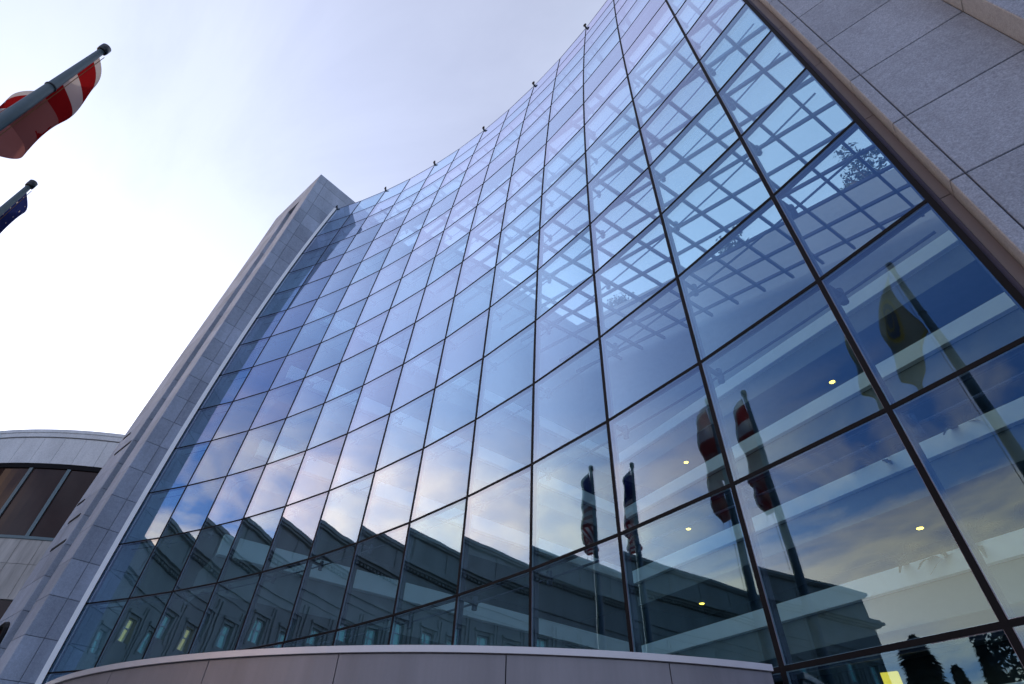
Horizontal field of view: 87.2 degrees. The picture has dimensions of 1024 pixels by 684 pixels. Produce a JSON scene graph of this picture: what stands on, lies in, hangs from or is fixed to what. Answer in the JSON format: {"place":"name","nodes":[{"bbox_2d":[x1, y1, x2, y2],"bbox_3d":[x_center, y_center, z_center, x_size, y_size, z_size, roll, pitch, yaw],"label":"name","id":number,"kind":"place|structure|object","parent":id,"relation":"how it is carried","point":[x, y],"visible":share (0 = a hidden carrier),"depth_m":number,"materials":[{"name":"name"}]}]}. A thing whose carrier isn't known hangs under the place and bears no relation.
{"place":"outdoors","nodes":[
{"label":"outdoors","id":0,"kind":"place"},
{"bbox_2d":[0,429,124,619],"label":"curved building","id":1,"kind":"structure","parent":0,"point":[47,477],"depth_m":29.38,"materials":[{"name":"stone"}]},
{"bbox_2d":[0,600,11,619],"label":"lower window","id":2,"kind":"structure","parent":1,"relation":"in","point":[4,604],"depth_m":25.38,"materials":[{"name":"glass"}]},
{"bbox_2d":[0,467,97,537],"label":"ribbon window","id":3,"kind":"structure","parent":1,"relation":"in","point":[37,502],"depth_m":28.90,"materials":[{"name":"brown glass"}]},
{"bbox_2d":[0,0,892,434],"label":"sky","id":4,"kind":"structure","parent":0,"point":[203,121],"materials":[{"name":"white"}]},
{"label":"ground","id":5,"kind":"structure","parent":0,"visible":0},
{"bbox_2d":[0,179,37,218],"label":"flagpole","id":6,"kind":"object","parent":5,"relation":"on","point":[31,184],"visible":1,"depth_m":14.20,"materials":[{"name":"grey metal"}]},
{"bbox_2d":[0,193,27,232],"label":"flag","id":7,"kind":"object","parent":6,"relation":"hanging from","point":[14,213],"visible":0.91,"depth_m":14.23,"materials":[{"name":"blue fabric"}]},
{"bbox_2d":[0,43,110,134],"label":"flagpole","id":8,"kind":"object","parent":5,"relation":"on","point":[14,111],"visible":1,"depth_m":10.52,"materials":[{"name":"grey metal"}]},
{"bbox_2d":[0,58,101,158],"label":"flag","id":9,"kind":"object","parent":8,"relation":"hanging from","point":[19,139],"visible":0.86,"depth_m":10.72,"materials":[{"name":"red fabric"}]},
{"bbox_2d":[0,0,1023,683],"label":"office building","id":10,"kind":"structure","parent":5,"relation":"on","point":[410,430],"depth_m":19.39,"materials":[{"name":"blue glass"}]},
{"bbox_2d":[604,292,634,310],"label":"broadleaf tree","id":11,"kind":"object","parent":10,"relation":"on","point":[618,301],"visible":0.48,"depth_m":47.04,"materials":[{"name":"blue glass"}]},
{"bbox_2d":[716,224,748,254],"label":"broadleaf tree","id":12,"kind":"object","parent":10,"relation":"on","point":[728,246],"visible":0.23,"depth_m":41.90,"materials":[{"name":"blue glass"}]},
{"bbox_2d":[834,142,886,189],"bbox_3d":[24.667,-11.529,37.688,3.954,5.343,4.136,-29,-51,29],"label":"broadleaf tree","id":13,"kind":"object","parent":10,"relation":"on","point":[863,173],"visible":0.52,"depth_m":37.73,"materials":[{"name":"blue glass"}]},
{"bbox_2d":[854,444,904,479],"bbox_3d":[14.555,4.572,20.476,2.906,1.332,2.751,-29,-51,29],"label":"potted plant","id":14,"kind":"object","parent":10,"relation":"on","point":[875,455],"visible":0.34,"depth_m":20.58,"materials":[{"name":"plant"}]},
{"bbox_2d":[871,542,941,589],"bbox_3d":[13.849,7.869,18.653,3.185,1.533,2.987,-29,-51,29],"label":"potted plant","id":15,"kind":"object","parent":10,"relation":"on","point":[911,557],"visible":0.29,"depth_m":18.50,"materials":[{"name":"grey plant"}]},
{"bbox_2d":[915,526,923,529],"bbox_3d":[15.623,7.125,20.580,0.316,0.056,0.317,-29,-51,29],"label":"downlight","id":16,"kind":"object","parent":10,"relation":"attached to","point":[919,527],"visible":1,"depth_m":20.54,"materials":[{"name":"white paint"}]},
{"bbox_2d":[894,537,970,581],"bbox_3d":[14.425,7.425,18.185,2.833,1.332,2.838,-29,-51,29],"label":"potted plant","id":17,"kind":"object","parent":10,"relation":"on","point":[947,548],"visible":0.24,"depth_m":17.96,"materials":[{"name":"grey plant"}]},
{"bbox_2d":[930,512,1014,574],"bbox_3d":[14.889,6.747,17.375,2.710,1.525,3.182,-29,-51,29],"label":"potted plant","id":18,"kind":"object","parent":10,"relation":"on","point":[976,536],"visible":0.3,"depth_m":17.21,"materials":[{"name":"grey plant"}]},
{"bbox_2d":[930,401,1020,446],"bbox_3d":[15.995,3.193,18.693,2.860,1.491,3.075,-7,-43,9],"label":"potted plant","id":19,"kind":"object","parent":10,"relation":"on","point":[951,421],"visible":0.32,"depth_m":18.66,"materials":[{"name":"plant"}]},
{"bbox_2d":[973,502,1023,563],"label":"potted plant","id":20,"kind":"object","parent":10,"relation":"on","point":[1018,520],"visible":0.3,"depth_m":16.55,"materials":[{"name":"grey plant"}]},
{"bbox_2d":[880,671,902,683],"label":"yellow banner","id":21,"kind":"object","parent":5,"relation":"on","point":[893,677],"visible":1,"depth_m":8.14,"materials":[{"name":"yellow fabric"}]}
]}

